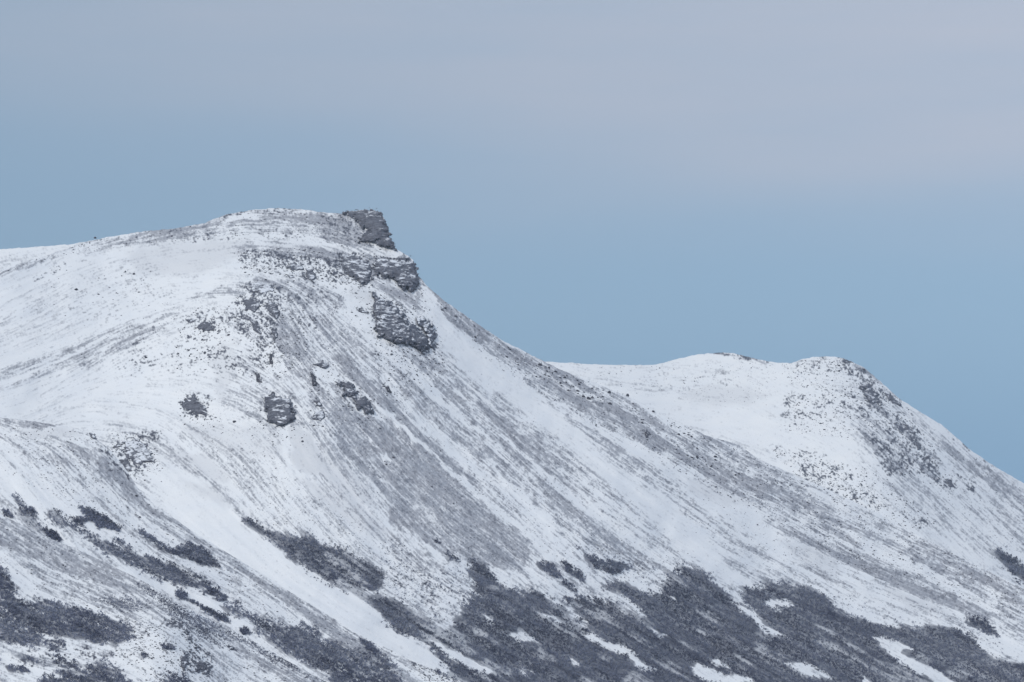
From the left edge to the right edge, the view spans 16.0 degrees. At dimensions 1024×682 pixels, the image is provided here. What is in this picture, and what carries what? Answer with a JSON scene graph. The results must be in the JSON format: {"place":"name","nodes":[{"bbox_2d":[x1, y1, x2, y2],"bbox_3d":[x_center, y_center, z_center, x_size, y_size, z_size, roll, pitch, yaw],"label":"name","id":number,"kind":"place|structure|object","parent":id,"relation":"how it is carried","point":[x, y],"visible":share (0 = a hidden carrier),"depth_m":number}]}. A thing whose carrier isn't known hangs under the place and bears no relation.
{"place":"outdoors","nodes":[
{"label":"outdoors","id":0,"kind":"place"},
{"bbox_2d":[0,239,98,268],"bbox_3d":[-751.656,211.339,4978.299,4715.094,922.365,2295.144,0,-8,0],"label":"shoulder","id":1,"kind":"object","parent":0,"point":[11,257],"visible":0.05,"depth_m":5646.28},
{"bbox_2d":[0,515,325,681],"bbox_3d":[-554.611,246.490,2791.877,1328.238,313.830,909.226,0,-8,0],"label":"foothill","id":2,"kind":"structure","parent":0,"point":[20,558],"depth_m":2703.33},
{"bbox_2d":[8,663,29,672],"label":"shrub thicket","id":3,"kind":"object","parent":2,"relation":"on","point":[19,669],"visible":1,"depth_m":2597.30},
{"bbox_2d":[19,655,37,663],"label":"shrub thicket","id":4,"kind":"object","parent":2,"relation":"on","point":[30,658],"visible":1,"depth_m":2613.37},
{"bbox_2d":[0,565,136,660],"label":"birch scrub","id":5,"kind":"object","parent":2,"relation":"on","point":[14,609],"visible":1,"depth_m":2699.21},
{"bbox_2d":[37,653,192,681],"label":"birch scrub","id":6,"kind":"object","parent":2,"relation":"on","point":[103,675],"visible":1,"depth_m":2580.12},
{"bbox_2d":[141,651,148,658],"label":"shrub thicket","id":7,"kind":"object","parent":2,"relation":"on","point":[145,654],"visible":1,"depth_m":2609.71},
{"bbox_2d":[1,522,321,681],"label":"loose stones","id":8,"kind":"object","parent":2,"relation":"on","point":[147,628],"visible":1,"depth_m":2670.45},
{"bbox_2d":[161,642,174,649],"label":"shrub thicket","id":9,"kind":"object","parent":2,"relation":"on","point":[168,646],"visible":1,"depth_m":2631.92},
{"bbox_2d":[166,619,191,639],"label":"rock outcrop","id":10,"kind":"object","parent":2,"relation":"on","point":[186,631],"visible":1,"depth_m":2694.42},
{"bbox_2d":[180,653,189,667],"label":"rock outcrop","id":11,"kind":"object","parent":2,"relation":"on","point":[184,660],"visible":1,"depth_m":2620.22},
{"bbox_2d":[197,658,210,674],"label":"rock outcrop","id":12,"kind":"object","parent":2,"relation":"on","point":[204,668],"visible":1,"depth_m":2632.93},
{"bbox_2d":[98,580,311,676],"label":"heath","id":13,"kind":"object","parent":2,"relation":"on","point":[193,624],"visible":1,"depth_m":2745.09},
{"bbox_2d":[0,418,461,681],"bbox_3d":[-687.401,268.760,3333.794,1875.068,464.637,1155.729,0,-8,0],"label":"spur","id":14,"kind":"structure","parent":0,"point":[31,493],"depth_m":3315.83},
{"bbox_2d":[0,507,13,517],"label":"shrub thicket","id":15,"kind":"object","parent":14,"relation":"on","point":[8,511],"visible":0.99,"depth_m":3315.73},
{"bbox_2d":[28,506,34,512],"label":"shrub thicket","id":16,"kind":"object","parent":14,"relation":"on","point":[32,510],"visible":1,"depth_m":3327.54},
{"bbox_2d":[43,526,61,541],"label":"shrub thicket","id":17,"kind":"object","parent":14,"relation":"on","point":[57,537],"visible":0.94,"depth_m":3279.67},
{"bbox_2d":[69,515,88,522],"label":"shrub thicket","id":18,"kind":"object","parent":14,"relation":"on","point":[80,519],"visible":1,"depth_m":3322.72},
{"bbox_2d":[89,433,96,438],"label":"rock outcrop","id":19,"kind":"object","parent":14,"relation":"on","point":[92,436],"visible":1,"depth_m":3516.31},
{"bbox_2d":[78,505,123,531],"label":"shrub thicket","id":20,"kind":"object","parent":14,"relation":"on","point":[107,525],"visible":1,"depth_m":3334.57},
{"bbox_2d":[11,491,211,591],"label":"birch scrub","id":21,"kind":"object","parent":14,"relation":"on","point":[175,568],"visible":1,"depth_m":3269.87},
{"bbox_2d":[134,527,184,558],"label":"shrub thicket","id":22,"kind":"object","parent":14,"relation":"on","point":[153,538],"visible":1,"depth_m":3317.26},
{"bbox_2d":[175,588,188,599],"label":"shrub thicket","id":23,"kind":"object","parent":14,"relation":"on","point":[179,592],"visible":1,"depth_m":3206.75},
{"bbox_2d":[172,541,220,566],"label":"shrub thicket","id":24,"kind":"object","parent":14,"relation":"on","point":[183,550],"visible":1,"depth_m":3315.43},
{"bbox_2d":[202,584,220,595],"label":"shrub thicket","id":25,"kind":"object","parent":14,"relation":"on","point":[212,590],"visible":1,"depth_m":3231.68},
{"bbox_2d":[200,603,230,621],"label":"shrub thicket","id":26,"kind":"object","parent":14,"relation":"on","point":[216,614],"visible":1,"depth_m":3179.40},
{"bbox_2d":[215,591,227,601],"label":"shrub thicket","id":27,"kind":"object","parent":14,"relation":"on","point":[222,597],"visible":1,"depth_m":3221.67},
{"bbox_2d":[0,419,449,681],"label":"loose stones","id":28,"kind":"object","parent":14,"relation":"on","point":[199,542],"visible":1,"depth_m":3348.12},
{"bbox_2d":[239,625,252,635],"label":"shrub thicket","id":29,"kind":"object","parent":14,"relation":"on","point":[244,630],"visible":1,"depth_m":3155.32},
{"bbox_2d":[223,599,462,681],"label":"birch scrub","id":30,"kind":"object","parent":14,"relation":"on","point":[352,664],"visible":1,"depth_m":3141.69},
{"bbox_2d":[359,637,378,651],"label":"shrub thicket","id":31,"kind":"object","parent":14,"relation":"on","point":[367,644],"visible":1,"depth_m":3178.51},
{"bbox_2d":[0,208,1023,681],"bbox_3d":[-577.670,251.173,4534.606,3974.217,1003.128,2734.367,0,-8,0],"label":"mountain","id":32,"kind":"structure","parent":0,"point":[56,368],"depth_m":4319.06},
{"bbox_2d":[119,458,133,470],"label":"rock outcrop","id":33,"kind":"object","parent":32,"relation":"on","point":[126,463],"visible":0.88,"depth_m":4282.22},
{"bbox_2d":[122,437,154,463],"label":"crag","id":34,"kind":"structure","parent":32,"relation":"on","point":[137,451],"depth_m":4309.53},
{"bbox_2d":[181,397,207,416],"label":"rock outcrop","id":35,"kind":"object","parent":32,"relation":"on","point":[193,405],"visible":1,"depth_m":4397.97},
{"bbox_2d":[197,321,213,330],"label":"rock outcrop","id":36,"kind":"object","parent":32,"relation":"on","point":[205,325],"visible":1,"depth_m":4579.85},
{"bbox_2d":[243,296,259,311],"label":"rock outcrop","id":37,"kind":"object","parent":32,"relation":"on","point":[251,304],"visible":1,"depth_m":4582.30},
{"bbox_2d":[249,319,261,334],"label":"rock outcrop","id":38,"kind":"object","parent":32,"relation":"on","point":[256,328],"visible":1,"depth_m":4504.48},
{"bbox_2d":[255,372,261,381],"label":"rock outcrop","id":39,"kind":"object","parent":32,"relation":"on","point":[257,377],"visible":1,"depth_m":4387.86},
{"bbox_2d":[249,281,273,294],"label":"snow patch","id":40,"kind":"object","parent":32,"relation":"on","point":[261,287],"visible":1,"depth_m":4643.24},
{"bbox_2d":[269,354,272,363],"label":"rock outcrop","id":41,"kind":"object","parent":32,"relation":"on","point":[270,359],"visible":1,"depth_m":4417.11},
{"bbox_2d":[265,299,279,318],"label":"rock outcrop","id":42,"kind":"object","parent":32,"relation":"on","point":[273,310],"visible":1,"depth_m":4551.48},
{"bbox_2d":[272,328,277,339],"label":"rock outcrop","id":43,"kind":"object","parent":32,"relation":"on","point":[275,333],"visible":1,"depth_m":4469.58},
{"bbox_2d":[264,391,295,425],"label":"crag","id":44,"kind":"structure","parent":32,"relation":"on","point":[280,410],"depth_m":4278.27},
{"bbox_2d":[287,263,303,270],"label":"rock outcrop","id":45,"kind":"object","parent":32,"relation":"on","point":[293,266],"visible":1,"depth_m":4744.85},
{"bbox_2d":[305,267,316,280],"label":"rock outcrop","id":46,"kind":"object","parent":32,"relation":"on","point":[311,275],"visible":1,"depth_m":4716.55},
{"bbox_2d":[310,372,316,385],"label":"rock outcrop","id":47,"kind":"object","parent":32,"relation":"on","point":[314,382],"visible":1,"depth_m":4343.92},
{"bbox_2d":[242,517,386,604],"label":"birch scrub","id":48,"kind":"object","parent":32,"relation":"on","point":[307,548],"visible":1,"depth_m":3898.93},
{"bbox_2d":[313,399,321,405],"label":"rock outcrop","id":49,"kind":"object","parent":32,"relation":"on","point":[318,403],"visible":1,"depth_m":4294.15},
{"bbox_2d":[312,410,324,420],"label":"rock outcrop","id":50,"kind":"object","parent":32,"relation":"on","point":[319,415],"visible":1,"depth_m":4256.50},
{"bbox_2d":[313,360,328,368],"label":"rock outcrop","id":51,"kind":"object","parent":32,"relation":"on","point":[322,364],"visible":1,"depth_m":4383.12},
{"bbox_2d":[334,381,358,396],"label":"crag","id":52,"kind":"structure","parent":32,"relation":"on","point":[349,389],"depth_m":4325.49},
{"bbox_2d":[339,252,373,284],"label":"cliff","id":53,"kind":"structure","parent":32,"relation":"on","point":[354,265],"depth_m":4749.83},
{"bbox_2d":[356,308,368,313],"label":"rock outcrop","id":54,"kind":"object","parent":32,"relation":"on","point":[361,310],"visible":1,"depth_m":4578.06},
{"bbox_2d":[352,394,373,415],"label":"crag","id":55,"kind":"structure","parent":32,"relation":"on","point":[363,403],"depth_m":4293.48},
{"bbox_2d":[342,207,396,249],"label":"cliff","id":56,"kind":"structure","parent":32,"relation":"on","point":[373,222],"depth_m":4894.33},
{"bbox_2d":[373,255,418,291],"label":"cliff","id":57,"kind":"structure","parent":32,"relation":"on","point":[401,270],"depth_m":4739.96},
{"bbox_2d":[372,291,429,353],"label":"rock buttress","id":58,"kind":"object","parent":32,"relation":"on","point":[393,325],"visible":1,"depth_m":4533.02},
{"bbox_2d":[415,317,436,346],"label":"rock shoulder","id":59,"kind":"object","parent":32,"relation":"on","point":[424,324],"visible":1,"depth_m":4574.93},
{"bbox_2d":[445,550,460,561],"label":"shrub thicket","id":60,"kind":"object","parent":32,"relation":"on","point":[452,557],"visible":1,"depth_m":3966.10},
{"bbox_2d":[8,209,1022,627],"bbox_3d":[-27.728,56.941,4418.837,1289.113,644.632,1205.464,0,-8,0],"label":"loose stones","id":61,"kind":"object","parent":32,"relation":"on","point":[476,413],"visible":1,"depth_m":4455.91},
{"bbox_2d":[539,559,561,577],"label":"shrub thicket","id":62,"kind":"object","parent":32,"relation":"on","point":[548,566],"visible":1,"depth_m":4010.46},
{"bbox_2d":[562,595,573,603],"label":"shrub thicket","id":63,"kind":"object","parent":32,"relation":"on","point":[565,596],"visible":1,"depth_m":3958.64},
{"bbox_2d":[561,578,577,591],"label":"shrub thicket","id":64,"kind":"object","parent":32,"relation":"on","point":[570,583],"visible":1,"depth_m":3991.54},
{"bbox_2d":[560,560,585,581],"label":"shrub thicket","id":65,"kind":"object","parent":32,"relation":"on","point":[575,572],"visible":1,"depth_m":4025.08},
{"bbox_2d":[584,553,633,574],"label":"shrub thicket","id":66,"kind":"object","parent":32,"relation":"on","point":[612,570],"visible":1,"depth_m":4074.44},
{"bbox_2d":[376,538,1002,655],"bbox_3d":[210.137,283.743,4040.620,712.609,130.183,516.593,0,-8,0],"label":"scrub","id":67,"kind":"object","parent":32,"relation":"on","point":[415,591],"visible":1,"depth_m":3940.78},
{"bbox_2d":[367,558,1023,681],"bbox_3d":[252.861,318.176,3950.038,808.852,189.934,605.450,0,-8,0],"label":"birch scrub","id":68,"kind":"object","parent":32,"relation":"on","point":[656,638],"visible":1,"depth_m":3970.89},
{"bbox_2d":[969,613,1000,637],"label":"shrub thicket","id":69,"kind":"object","parent":32,"relation":"on","point":[989,627],"visible":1,"depth_m":4265.80},
{"bbox_2d":[0,0,1023,482],"label":"sky","id":70,"kind":"structure","parent":0,"point":[602,182]},
{"bbox_2d":[546,352,1023,588],"bbox_3d":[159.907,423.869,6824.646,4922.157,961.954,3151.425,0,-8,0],"label":"mountain","id":71,"kind":"structure","parent":0,"point":[759,428],"depth_m":6903.85},
{"bbox_2d":[589,357,1023,549],"bbox_3d":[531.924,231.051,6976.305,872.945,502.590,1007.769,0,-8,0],"label":"loose stones","id":72,"kind":"object","parent":71,"relation":"on","point":[860,441],"visible":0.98,"depth_m":6847.97},
{"bbox_2d":[859,385,882,404],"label":"crag","id":73,"kind":"structure","parent":71,"relation":"on","point":[871,394],"depth_m":7040.80},
{"bbox_2d":[884,392,901,405],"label":"crag","id":74,"kind":"structure","parent":71,"relation":"on","point":[893,400],"depth_m":7062.79},
{"bbox_2d":[902,421,914,433],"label":"rock outcrop","id":75,"kind":"object","parent":71,"relation":"on","point":[908,428],"visible":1,"depth_m":6934.45},
{"bbox_2d":[912,438,920,449],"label":"rock outcrop","id":76,"kind":"object","parent":71,"relation":"on","point":[918,445],"visible":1,"depth_m":6858.72},
{"bbox_2d":[945,479,955,487],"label":"rock outcrop","id":77,"kind":"object","parent":71,"relation":"on","point":[949,481],"visible":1,"depth_m":6750.46},
{"bbox_2d":[994,546,1023,584],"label":"birch scrub","id":78,"kind":"object","parent":71,"relation":"on","point":[1010,559],"visible":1,"depth_m":6480.87}
]}

